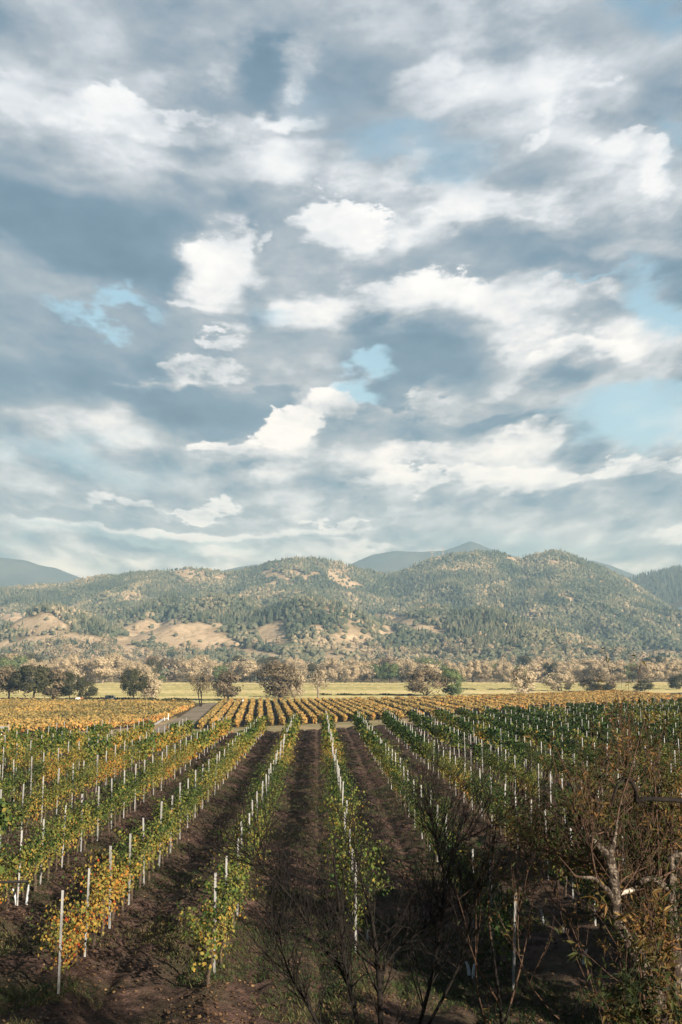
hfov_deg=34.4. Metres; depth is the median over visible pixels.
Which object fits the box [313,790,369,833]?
grapevine
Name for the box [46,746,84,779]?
grapevine
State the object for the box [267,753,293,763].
grapevine
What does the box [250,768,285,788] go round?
grapevine
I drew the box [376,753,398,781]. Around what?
grapevine
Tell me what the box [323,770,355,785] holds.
grapevine
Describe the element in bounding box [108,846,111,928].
vine post
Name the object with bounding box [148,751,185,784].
grapevine
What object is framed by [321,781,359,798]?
grapevine
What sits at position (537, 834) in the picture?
grapevine
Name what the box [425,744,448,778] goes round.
grapevine
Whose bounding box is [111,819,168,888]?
grapevine
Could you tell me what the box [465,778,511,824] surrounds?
grapevine
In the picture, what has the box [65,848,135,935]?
grapevine
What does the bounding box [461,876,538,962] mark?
grapevine
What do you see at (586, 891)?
grapevine
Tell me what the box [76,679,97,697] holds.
oak tree
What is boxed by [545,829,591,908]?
grapevine
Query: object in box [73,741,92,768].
grapevine
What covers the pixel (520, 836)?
grapevine
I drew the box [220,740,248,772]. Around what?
grapevine
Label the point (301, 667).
meadow tree
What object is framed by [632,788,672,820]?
grapevine
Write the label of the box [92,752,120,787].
grapevine
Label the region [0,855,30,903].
grapevine
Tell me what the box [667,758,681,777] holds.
grapevine
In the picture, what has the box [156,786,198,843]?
grapevine
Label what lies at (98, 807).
vine post
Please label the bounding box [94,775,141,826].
grapevine
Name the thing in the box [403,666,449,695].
bay tree
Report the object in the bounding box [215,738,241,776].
grapevine
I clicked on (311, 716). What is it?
vine row
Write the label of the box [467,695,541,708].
vine row
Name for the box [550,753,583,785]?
grapevine
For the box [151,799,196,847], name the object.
grapevine
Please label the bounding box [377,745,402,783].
grapevine
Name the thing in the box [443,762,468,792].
grapevine
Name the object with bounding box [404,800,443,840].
grapevine
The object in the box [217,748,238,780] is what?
grapevine
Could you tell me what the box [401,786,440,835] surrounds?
grapevine
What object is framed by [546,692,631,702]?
vine row
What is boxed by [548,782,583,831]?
grapevine
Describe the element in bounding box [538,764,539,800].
vine post
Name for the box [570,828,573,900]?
vine post
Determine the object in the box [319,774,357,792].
grapevine
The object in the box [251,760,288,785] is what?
grapevine
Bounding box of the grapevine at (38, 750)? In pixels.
[22,743,45,771]
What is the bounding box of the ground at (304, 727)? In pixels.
[0,677,681,744]
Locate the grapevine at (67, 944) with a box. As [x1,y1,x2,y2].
[12,905,104,987]
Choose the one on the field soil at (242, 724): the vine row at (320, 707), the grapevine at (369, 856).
the vine row at (320, 707)
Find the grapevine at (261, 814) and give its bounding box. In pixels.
[229,802,276,856]
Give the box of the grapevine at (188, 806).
[163,784,206,831]
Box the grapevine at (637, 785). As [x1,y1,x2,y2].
[613,769,650,819]
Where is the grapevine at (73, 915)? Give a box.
[40,893,118,965]
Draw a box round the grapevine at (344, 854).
[325,836,385,890]
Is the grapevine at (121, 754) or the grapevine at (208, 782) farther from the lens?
the grapevine at (121, 754)
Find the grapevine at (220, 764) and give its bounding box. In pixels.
[200,755,233,793]
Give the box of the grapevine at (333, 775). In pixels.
[321,766,348,786]
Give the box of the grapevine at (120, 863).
[101,842,152,911]
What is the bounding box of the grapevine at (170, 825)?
[127,812,182,870]
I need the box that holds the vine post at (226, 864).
[225,856,227,942]
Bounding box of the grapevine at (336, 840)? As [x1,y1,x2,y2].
[316,828,380,875]
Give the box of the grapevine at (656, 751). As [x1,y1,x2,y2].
[640,744,671,767]
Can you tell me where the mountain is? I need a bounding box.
[0,541,681,609]
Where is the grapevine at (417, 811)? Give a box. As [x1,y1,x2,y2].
[399,795,453,847]
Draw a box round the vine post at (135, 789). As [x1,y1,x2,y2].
[134,764,136,809]
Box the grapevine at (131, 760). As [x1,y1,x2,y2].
[126,747,138,772]
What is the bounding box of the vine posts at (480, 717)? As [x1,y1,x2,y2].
[109,698,678,743]
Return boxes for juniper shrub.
[584,683,616,690]
[631,679,653,690]
[667,674,681,688]
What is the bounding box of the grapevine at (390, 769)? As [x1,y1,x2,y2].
[383,757,405,790]
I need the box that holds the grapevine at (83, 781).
[68,763,95,801]
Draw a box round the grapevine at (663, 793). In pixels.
[646,772,680,829]
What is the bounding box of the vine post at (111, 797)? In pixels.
[111,778,112,827]
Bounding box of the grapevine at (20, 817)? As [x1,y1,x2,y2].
[9,796,33,839]
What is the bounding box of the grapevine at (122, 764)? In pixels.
[103,741,133,772]
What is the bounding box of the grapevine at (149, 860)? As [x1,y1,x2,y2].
[123,818,180,879]
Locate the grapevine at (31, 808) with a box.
[3,782,47,833]
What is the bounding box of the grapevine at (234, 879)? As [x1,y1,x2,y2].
[204,871,252,924]
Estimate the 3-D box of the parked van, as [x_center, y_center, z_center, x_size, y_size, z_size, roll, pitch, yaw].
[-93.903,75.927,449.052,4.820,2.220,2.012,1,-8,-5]
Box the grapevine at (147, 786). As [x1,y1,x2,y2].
[133,754,165,799]
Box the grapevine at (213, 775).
[199,759,223,796]
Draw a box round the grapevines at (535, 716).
[0,698,681,893]
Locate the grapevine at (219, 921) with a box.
[187,883,246,965]
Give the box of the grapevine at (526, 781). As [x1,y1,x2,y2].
[515,766,540,801]
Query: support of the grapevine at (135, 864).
on the vineyard soil at (307, 748)
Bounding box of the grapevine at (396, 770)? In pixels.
[385,753,411,801]
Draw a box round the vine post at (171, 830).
[170,795,172,851]
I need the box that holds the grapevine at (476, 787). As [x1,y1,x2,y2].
[459,769,494,815]
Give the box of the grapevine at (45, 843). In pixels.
[7,826,68,891]
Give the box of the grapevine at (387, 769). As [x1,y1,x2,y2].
[380,755,394,785]
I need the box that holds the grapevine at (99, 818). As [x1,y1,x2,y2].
[68,794,112,843]
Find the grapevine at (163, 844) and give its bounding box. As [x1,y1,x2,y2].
[146,809,183,864]
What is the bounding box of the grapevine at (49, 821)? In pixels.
[29,802,80,872]
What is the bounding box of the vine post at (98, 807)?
[97,786,99,840]
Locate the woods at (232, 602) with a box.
[0,548,681,673]
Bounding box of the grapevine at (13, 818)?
[1,796,34,843]
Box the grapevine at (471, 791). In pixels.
[454,774,487,811]
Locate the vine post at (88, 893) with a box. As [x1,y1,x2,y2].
[84,868,90,956]
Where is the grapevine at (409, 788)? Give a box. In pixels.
[391,772,433,818]
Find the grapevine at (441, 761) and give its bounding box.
[428,754,453,782]
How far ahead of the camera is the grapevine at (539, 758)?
59.43 m
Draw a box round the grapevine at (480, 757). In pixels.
[466,741,490,771]
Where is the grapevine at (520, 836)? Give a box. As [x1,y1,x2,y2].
[502,820,542,858]
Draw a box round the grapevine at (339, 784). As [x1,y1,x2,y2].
[321,772,357,792]
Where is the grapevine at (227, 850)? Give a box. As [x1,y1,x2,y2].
[209,840,266,894]
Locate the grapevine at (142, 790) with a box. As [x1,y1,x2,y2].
[120,766,154,804]
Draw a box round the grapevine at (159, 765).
[132,757,165,796]
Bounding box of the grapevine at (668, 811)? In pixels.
[654,803,678,823]
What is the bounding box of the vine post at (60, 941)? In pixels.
[57,890,63,993]
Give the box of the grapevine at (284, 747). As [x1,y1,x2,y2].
[273,741,291,757]
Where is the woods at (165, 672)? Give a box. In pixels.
[0,630,681,681]
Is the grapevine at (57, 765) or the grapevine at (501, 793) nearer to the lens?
the grapevine at (501, 793)
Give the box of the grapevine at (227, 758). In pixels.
[209,745,239,788]
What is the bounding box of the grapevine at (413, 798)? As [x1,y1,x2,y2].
[398,784,431,830]
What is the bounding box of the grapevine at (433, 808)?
[408,789,457,852]
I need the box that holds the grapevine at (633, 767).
[619,756,645,778]
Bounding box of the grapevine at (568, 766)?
[557,753,582,791]
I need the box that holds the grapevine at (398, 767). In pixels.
[383,750,409,793]
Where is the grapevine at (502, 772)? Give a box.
[490,759,517,782]
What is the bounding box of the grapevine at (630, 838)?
[611,811,654,861]
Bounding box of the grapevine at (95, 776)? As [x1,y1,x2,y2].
[76,754,112,791]
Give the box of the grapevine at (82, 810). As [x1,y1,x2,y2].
[45,787,100,856]
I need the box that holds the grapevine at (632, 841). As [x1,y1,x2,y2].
[605,810,658,876]
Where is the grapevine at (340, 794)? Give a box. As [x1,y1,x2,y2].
[319,781,370,826]
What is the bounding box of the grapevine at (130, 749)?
[113,744,136,773]
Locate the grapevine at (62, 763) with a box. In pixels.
[45,751,73,780]
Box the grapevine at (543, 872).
[527,814,562,875]
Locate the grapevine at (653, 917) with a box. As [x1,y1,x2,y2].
[621,878,679,976]
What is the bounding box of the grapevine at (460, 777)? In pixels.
[446,761,472,800]
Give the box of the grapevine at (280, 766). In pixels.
[262,757,293,786]
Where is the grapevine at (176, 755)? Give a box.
[162,743,192,770]
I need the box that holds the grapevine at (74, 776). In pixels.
[59,757,97,805]
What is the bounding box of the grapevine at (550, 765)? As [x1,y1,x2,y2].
[540,752,564,784]
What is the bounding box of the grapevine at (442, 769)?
[431,755,456,784]
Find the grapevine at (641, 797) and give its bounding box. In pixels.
[629,783,654,826]
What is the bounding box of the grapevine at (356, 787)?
[309,782,366,834]
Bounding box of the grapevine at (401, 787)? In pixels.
[388,774,413,806]
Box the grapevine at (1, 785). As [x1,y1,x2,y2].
[0,775,14,797]
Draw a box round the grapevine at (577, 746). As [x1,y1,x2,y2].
[564,737,598,769]
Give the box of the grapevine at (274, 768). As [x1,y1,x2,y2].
[252,759,293,778]
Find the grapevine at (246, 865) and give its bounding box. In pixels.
[219,839,270,896]
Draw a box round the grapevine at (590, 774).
[573,755,610,790]
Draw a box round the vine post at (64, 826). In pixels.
[61,805,66,867]
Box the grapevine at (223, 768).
[211,754,234,784]
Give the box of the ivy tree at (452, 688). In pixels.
[438,666,466,695]
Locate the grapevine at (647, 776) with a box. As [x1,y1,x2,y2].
[640,765,670,791]
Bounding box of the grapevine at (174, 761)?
[159,747,183,779]
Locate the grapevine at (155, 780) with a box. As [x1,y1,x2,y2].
[141,759,168,793]
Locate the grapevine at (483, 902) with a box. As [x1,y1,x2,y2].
[462,873,517,946]
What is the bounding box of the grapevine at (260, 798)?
[250,785,286,814]
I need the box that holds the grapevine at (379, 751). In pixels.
[370,734,393,775]
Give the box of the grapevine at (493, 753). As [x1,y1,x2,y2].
[477,744,502,777]
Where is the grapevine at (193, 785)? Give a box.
[180,770,216,816]
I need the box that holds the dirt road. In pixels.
[154,703,217,732]
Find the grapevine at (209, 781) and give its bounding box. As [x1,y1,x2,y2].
[191,768,222,807]
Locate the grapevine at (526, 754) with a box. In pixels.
[519,743,537,769]
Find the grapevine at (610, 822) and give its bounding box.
[594,798,647,860]
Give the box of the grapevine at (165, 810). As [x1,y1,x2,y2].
[145,792,193,856]
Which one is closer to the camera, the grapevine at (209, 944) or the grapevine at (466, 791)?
the grapevine at (209, 944)
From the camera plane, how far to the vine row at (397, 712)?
331.22 m
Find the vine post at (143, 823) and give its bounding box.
[142,818,144,885]
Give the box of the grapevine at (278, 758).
[268,749,293,784]
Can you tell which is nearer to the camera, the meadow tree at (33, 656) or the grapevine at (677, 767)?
the grapevine at (677, 767)
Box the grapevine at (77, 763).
[63,741,90,770]
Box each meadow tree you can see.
[0,657,17,673]
[1,653,27,660]
[9,655,31,669]
[10,649,32,658]
[20,659,38,680]
[27,653,43,662]
[27,662,45,680]
[43,660,57,674]
[47,655,70,668]
[50,658,79,672]
[58,653,92,682]
[77,659,103,678]
[86,656,120,682]
[105,652,125,681]
[119,660,133,676]
[125,660,146,681]
[132,664,151,681]
[145,658,162,679]
[146,655,162,665]
[157,657,178,669]
[157,675,166,681]
[172,673,182,680]
[176,658,204,680]
[188,655,210,668]
[203,662,216,681]
[207,660,221,666]
[211,664,228,678]
[221,655,246,666]
[227,657,256,681]
[237,661,261,681]
[252,662,264,681]
[255,658,269,664]
[260,659,284,679]
[267,656,282,661]
[281,657,303,666]
[291,662,309,677]
[305,664,320,682]
[318,657,348,681]
[334,661,349,680]
[342,658,356,666]
[343,664,359,682]
[349,660,377,681]
[363,663,380,681]
[373,664,388,681]
[377,655,399,667]
[378,662,401,682]
[387,658,414,681]
[401,661,419,679]
[413,655,435,664]
[417,660,442,682]
[436,661,448,678]
[441,660,458,680]
[450,661,462,668]
[451,665,466,680]
[461,656,481,681]
[471,660,494,681]
[480,657,500,679]
[484,662,502,681]
[490,661,513,681]
[496,657,510,678]
[502,668,512,682]
[515,654,531,665]
[523,662,542,679]
[530,659,554,681]
[542,661,558,678]
[551,658,568,668]
[553,665,575,682]
[562,658,584,681]
[571,658,599,678]
[584,662,602,682]
[588,659,616,682]
[601,662,620,681]
[611,663,630,681]
[614,661,630,679]
[622,662,639,681]
[629,664,647,680]
[635,660,650,679]
[636,663,660,681]
[642,655,664,663]
[653,662,671,681]
[661,657,678,668]
[662,661,681,676]
[672,660,681,680]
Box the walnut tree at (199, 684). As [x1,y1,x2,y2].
[187,671,213,706]
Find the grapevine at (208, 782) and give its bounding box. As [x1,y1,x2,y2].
[194,764,220,803]
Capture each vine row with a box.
[197,698,226,728]
[210,698,233,727]
[222,698,240,719]
[234,698,248,726]
[245,698,254,726]
[257,697,263,716]
[265,698,274,725]
[272,698,285,724]
[279,698,294,717]
[286,698,307,723]
[293,698,316,723]
[300,698,322,719]
[307,698,337,721]
[314,698,347,721]
[321,697,352,718]
[328,697,365,719]
[335,697,375,719]
[342,697,382,718]
[349,697,393,713]
[354,696,407,718]
[367,696,423,715]
[380,696,434,716]
[394,696,456,712]
[408,696,472,712]
[420,696,484,713]
[433,695,500,712]
[445,695,516,708]
[456,695,527,709]
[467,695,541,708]
[479,694,553,708]
[489,694,566,706]
[498,693,577,706]
[509,693,588,706]
[518,693,601,705]
[528,692,611,703]
[537,692,621,704]
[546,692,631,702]
[555,692,641,703]
[564,691,650,702]
[571,691,659,703]
[579,690,669,702]
[587,690,676,701]
[594,690,681,700]
[606,690,680,695]
[615,690,681,695]
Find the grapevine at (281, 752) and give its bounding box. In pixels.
[271,745,291,759]
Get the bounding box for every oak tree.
[0,664,27,696]
[6,663,56,698]
[36,668,71,697]
[56,670,86,697]
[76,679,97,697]
[120,667,149,698]
[209,670,243,700]
[578,669,618,689]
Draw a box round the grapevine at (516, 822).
[499,801,539,852]
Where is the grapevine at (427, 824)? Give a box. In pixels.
[402,803,461,862]
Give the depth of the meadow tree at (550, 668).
925.27 m
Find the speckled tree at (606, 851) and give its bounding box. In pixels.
[477,640,681,1023]
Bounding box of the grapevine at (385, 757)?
[377,746,399,767]
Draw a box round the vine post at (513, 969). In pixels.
[512,889,516,988]
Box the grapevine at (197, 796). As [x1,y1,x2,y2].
[177,781,210,820]
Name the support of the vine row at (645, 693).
on the field soil at (242, 724)
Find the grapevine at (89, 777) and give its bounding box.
[66,753,102,799]
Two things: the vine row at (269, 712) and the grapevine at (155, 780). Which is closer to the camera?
the grapevine at (155, 780)
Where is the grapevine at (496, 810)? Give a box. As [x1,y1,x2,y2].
[479,787,532,841]
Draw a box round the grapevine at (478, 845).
[426,831,514,913]
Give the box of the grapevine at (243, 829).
[223,815,269,875]
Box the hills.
[0,554,681,665]
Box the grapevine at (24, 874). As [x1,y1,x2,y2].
[6,845,47,900]
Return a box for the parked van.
[105,695,116,699]
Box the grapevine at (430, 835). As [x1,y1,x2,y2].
[412,812,466,870]
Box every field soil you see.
[7,714,175,733]
[175,692,681,728]
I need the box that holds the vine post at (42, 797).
[41,776,43,822]
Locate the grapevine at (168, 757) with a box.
[154,749,187,781]
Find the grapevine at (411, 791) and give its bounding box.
[391,780,436,822]
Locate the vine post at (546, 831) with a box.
[544,809,548,879]
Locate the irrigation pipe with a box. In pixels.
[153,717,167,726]
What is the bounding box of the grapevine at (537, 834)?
[502,812,565,869]
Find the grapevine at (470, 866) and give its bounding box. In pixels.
[430,840,507,909]
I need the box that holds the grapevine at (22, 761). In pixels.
[7,747,31,773]
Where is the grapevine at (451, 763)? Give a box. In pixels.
[442,756,473,795]
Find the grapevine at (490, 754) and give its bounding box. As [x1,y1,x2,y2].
[482,747,504,780]
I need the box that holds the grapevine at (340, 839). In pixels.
[323,825,361,861]
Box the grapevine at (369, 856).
[306,837,392,896]
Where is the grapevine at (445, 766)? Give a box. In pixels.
[433,754,459,787]
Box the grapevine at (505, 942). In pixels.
[477,899,545,979]
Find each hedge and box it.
[2,697,193,700]
[320,693,414,694]
[462,688,517,689]
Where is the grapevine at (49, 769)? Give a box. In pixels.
[42,755,64,788]
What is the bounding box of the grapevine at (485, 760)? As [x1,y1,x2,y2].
[475,749,497,773]
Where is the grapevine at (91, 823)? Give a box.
[63,798,110,850]
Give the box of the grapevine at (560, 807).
[549,780,573,822]
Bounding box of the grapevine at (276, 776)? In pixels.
[256,765,289,785]
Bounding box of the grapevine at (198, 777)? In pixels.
[176,759,218,810]
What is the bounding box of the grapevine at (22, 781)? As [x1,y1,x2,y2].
[0,761,40,801]
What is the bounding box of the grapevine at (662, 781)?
[641,765,681,802]
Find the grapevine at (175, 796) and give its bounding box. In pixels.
[157,784,209,835]
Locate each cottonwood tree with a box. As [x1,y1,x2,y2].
[254,660,300,702]
[289,668,307,697]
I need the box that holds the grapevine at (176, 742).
[168,737,196,773]
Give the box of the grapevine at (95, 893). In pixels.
[49,866,130,948]
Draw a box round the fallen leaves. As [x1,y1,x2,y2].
[0,764,679,1023]
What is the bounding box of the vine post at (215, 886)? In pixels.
[213,872,216,973]
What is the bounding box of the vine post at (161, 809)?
[158,801,162,867]
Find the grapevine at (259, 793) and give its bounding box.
[244,778,293,825]
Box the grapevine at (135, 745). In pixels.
[121,738,152,770]
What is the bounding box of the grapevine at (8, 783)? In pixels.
[0,768,25,808]
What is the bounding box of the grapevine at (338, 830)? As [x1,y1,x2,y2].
[318,813,376,858]
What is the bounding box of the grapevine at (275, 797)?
[241,787,286,815]
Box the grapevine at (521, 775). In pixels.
[512,762,535,797]
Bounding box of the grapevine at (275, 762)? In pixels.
[263,753,289,779]
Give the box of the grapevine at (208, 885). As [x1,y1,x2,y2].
[181,862,263,948]
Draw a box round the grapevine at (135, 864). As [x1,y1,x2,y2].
[70,847,150,920]
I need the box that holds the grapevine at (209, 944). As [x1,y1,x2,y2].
[150,882,245,986]
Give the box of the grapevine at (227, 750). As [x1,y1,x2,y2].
[211,743,237,781]
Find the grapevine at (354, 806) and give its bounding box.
[318,796,363,851]
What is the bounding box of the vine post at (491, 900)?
[489,860,492,953]
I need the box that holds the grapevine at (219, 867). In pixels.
[199,843,265,924]
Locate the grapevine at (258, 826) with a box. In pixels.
[234,807,281,869]
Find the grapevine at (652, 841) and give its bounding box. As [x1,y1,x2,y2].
[618,817,675,873]
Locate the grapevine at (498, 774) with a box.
[484,750,513,783]
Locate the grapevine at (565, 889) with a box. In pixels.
[534,834,579,899]
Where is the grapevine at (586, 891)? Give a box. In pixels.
[565,842,603,918]
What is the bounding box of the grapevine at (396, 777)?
[386,768,421,810]
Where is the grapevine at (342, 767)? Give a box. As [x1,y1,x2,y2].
[320,761,349,777]
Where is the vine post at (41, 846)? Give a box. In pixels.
[40,819,44,884]
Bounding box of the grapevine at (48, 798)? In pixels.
[29,781,61,816]
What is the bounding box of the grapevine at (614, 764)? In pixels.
[605,755,625,778]
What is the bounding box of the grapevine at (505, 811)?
[483,796,541,842]
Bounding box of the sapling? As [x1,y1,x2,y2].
[441,752,555,1023]
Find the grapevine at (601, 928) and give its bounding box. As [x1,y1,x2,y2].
[558,850,635,931]
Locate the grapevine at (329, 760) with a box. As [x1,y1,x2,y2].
[318,749,350,774]
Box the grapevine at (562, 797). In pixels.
[545,782,585,827]
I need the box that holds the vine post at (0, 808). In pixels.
[0,789,1,848]
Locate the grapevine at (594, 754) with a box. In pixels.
[585,740,604,776]
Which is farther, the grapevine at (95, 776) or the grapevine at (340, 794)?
the grapevine at (95, 776)
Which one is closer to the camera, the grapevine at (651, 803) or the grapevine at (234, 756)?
the grapevine at (651, 803)
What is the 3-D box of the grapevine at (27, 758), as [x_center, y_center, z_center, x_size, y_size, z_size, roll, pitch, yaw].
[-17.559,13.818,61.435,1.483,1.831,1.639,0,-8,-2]
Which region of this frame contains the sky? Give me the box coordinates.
[0,0,681,577]
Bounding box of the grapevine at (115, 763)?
[95,750,126,779]
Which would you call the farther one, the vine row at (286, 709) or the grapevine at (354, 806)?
the vine row at (286, 709)
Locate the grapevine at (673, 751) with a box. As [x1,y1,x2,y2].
[663,745,681,763]
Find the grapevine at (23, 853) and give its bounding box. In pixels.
[0,820,57,910]
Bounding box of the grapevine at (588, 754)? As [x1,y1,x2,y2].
[577,743,606,768]
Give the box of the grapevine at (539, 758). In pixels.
[525,746,554,774]
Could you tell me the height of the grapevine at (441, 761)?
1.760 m
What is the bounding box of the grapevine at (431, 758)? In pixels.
[426,746,441,771]
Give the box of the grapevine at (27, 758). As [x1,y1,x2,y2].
[17,747,36,774]
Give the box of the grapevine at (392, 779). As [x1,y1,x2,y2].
[382,765,407,795]
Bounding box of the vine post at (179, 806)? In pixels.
[179,783,180,838]
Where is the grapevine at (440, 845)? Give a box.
[421,827,469,886]
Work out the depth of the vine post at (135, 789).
46.34 m
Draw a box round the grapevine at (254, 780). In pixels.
[241,772,291,797]
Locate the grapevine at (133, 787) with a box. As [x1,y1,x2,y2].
[114,766,153,812]
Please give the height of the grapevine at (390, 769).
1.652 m
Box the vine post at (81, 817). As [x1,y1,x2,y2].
[80,794,82,852]
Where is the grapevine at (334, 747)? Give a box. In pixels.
[319,741,348,757]
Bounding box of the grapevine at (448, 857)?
[424,835,474,896]
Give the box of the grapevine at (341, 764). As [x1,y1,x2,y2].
[318,759,347,785]
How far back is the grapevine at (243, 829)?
31.63 m
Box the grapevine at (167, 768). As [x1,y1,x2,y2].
[153,750,177,787]
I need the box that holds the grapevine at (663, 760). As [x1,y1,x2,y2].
[649,750,673,770]
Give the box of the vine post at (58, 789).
[56,768,59,813]
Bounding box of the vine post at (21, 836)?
[16,830,22,905]
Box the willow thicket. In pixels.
[543,855,681,1023]
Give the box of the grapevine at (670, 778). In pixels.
[662,764,681,805]
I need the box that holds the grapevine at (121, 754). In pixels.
[102,745,131,779]
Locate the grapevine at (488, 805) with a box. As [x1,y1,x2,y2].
[471,784,508,829]
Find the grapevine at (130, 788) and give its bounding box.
[104,771,140,816]
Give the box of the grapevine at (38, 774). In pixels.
[17,756,50,794]
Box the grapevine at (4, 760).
[0,753,15,773]
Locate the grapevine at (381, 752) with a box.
[372,739,398,776]
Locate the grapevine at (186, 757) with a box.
[179,743,201,770]
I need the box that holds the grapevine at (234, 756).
[226,747,242,774]
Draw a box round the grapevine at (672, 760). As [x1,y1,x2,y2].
[653,749,681,773]
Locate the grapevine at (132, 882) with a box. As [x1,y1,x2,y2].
[112,839,156,899]
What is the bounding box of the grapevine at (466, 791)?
[459,773,481,807]
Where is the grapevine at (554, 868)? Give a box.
[518,825,575,888]
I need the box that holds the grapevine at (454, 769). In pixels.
[449,764,480,802]
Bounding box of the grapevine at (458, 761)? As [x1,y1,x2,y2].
[438,755,467,789]
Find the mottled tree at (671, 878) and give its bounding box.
[564,691,681,1016]
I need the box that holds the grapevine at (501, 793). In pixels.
[478,774,513,835]
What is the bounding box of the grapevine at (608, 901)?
[594,879,645,946]
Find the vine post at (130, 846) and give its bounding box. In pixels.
[128,834,131,904]
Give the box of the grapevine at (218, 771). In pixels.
[203,757,229,791]
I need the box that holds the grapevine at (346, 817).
[322,804,364,859]
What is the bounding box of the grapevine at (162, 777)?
[157,762,170,791]
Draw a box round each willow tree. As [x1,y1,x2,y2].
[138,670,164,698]
[508,665,536,693]
[539,671,576,690]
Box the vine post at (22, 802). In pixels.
[20,784,24,835]
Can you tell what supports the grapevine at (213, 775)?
on the vineyard soil at (307, 748)
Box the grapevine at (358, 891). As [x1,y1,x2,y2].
[320,857,400,946]
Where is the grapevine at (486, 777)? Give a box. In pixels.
[466,769,504,821]
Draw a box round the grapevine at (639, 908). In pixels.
[604,870,680,938]
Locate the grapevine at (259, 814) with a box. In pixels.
[230,805,275,827]
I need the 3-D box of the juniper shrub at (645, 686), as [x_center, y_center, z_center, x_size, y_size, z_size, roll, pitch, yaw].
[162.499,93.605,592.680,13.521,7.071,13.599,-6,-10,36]
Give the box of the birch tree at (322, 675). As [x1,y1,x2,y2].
[306,665,329,697]
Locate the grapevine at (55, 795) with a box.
[32,771,67,817]
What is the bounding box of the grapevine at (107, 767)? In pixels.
[92,755,119,785]
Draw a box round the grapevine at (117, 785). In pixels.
[88,768,151,821]
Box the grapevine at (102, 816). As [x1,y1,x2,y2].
[87,796,116,835]
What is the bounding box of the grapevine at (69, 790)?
[55,772,83,803]
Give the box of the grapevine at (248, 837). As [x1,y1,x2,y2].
[218,807,272,886]
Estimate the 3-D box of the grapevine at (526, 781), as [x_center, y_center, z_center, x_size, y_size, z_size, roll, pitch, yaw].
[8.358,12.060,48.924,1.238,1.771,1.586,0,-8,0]
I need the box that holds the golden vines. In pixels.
[0,698,195,732]
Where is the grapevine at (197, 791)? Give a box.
[171,774,209,825]
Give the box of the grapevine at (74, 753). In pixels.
[59,746,83,772]
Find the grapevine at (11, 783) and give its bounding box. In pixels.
[0,766,23,802]
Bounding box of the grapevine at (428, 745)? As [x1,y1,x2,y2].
[417,735,441,769]
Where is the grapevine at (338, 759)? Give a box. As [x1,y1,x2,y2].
[324,754,347,771]
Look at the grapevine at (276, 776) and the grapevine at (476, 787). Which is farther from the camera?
the grapevine at (276, 776)
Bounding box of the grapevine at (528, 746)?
[519,740,550,773]
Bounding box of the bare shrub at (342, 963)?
[165,710,588,1023]
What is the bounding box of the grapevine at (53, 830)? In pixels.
[20,809,71,880]
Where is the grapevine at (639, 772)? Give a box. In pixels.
[617,759,661,788]
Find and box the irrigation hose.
[0,880,27,883]
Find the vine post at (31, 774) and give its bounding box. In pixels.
[30,756,31,795]
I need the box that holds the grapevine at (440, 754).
[429,745,447,776]
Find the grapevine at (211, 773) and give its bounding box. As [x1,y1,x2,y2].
[192,762,223,800]
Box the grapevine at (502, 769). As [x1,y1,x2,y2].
[495,754,518,785]
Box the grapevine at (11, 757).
[1,740,28,771]
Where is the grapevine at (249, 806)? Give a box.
[238,795,286,824]
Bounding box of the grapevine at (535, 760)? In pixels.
[525,749,547,772]
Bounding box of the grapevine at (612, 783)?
[594,771,640,806]
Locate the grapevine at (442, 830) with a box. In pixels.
[420,817,478,865]
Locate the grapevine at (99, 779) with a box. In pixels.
[94,759,107,785]
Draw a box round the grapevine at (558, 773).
[544,753,571,780]
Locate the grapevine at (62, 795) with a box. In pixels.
[46,772,80,814]
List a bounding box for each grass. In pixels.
[0,682,681,702]
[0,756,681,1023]
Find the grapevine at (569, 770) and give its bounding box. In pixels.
[557,758,593,787]
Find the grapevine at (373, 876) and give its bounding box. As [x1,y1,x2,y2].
[328,860,388,914]
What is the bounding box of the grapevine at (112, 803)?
[93,783,129,831]
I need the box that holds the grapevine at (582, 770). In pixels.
[564,758,604,795]
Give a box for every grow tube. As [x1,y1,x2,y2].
[12,889,16,904]
[25,884,29,904]
[465,961,470,975]
[472,964,474,978]
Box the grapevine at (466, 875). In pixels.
[440,847,513,932]
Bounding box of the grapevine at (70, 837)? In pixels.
[51,810,92,864]
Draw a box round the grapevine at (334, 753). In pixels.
[322,747,345,758]
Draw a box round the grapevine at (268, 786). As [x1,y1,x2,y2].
[251,779,281,792]
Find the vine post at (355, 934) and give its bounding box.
[354,862,356,949]
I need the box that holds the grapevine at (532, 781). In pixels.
[521,770,551,804]
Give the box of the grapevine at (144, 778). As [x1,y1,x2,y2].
[120,763,157,810]
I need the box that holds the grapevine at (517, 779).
[505,758,527,791]
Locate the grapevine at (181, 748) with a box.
[163,738,194,774]
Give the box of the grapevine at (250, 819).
[238,813,268,837]
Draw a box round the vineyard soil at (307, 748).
[0,716,681,1023]
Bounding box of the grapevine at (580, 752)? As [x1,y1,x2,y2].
[571,745,591,763]
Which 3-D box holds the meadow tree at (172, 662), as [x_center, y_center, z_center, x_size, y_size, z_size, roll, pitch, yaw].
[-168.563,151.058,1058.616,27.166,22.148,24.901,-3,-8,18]
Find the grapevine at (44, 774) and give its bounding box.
[29,753,57,787]
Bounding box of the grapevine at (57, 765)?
[36,757,69,785]
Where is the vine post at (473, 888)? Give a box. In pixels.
[471,849,473,927]
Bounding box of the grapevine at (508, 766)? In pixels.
[489,747,526,792]
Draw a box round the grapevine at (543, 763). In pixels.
[527,744,565,781]
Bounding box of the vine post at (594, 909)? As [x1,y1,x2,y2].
[593,853,595,925]
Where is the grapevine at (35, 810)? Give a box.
[26,785,54,825]

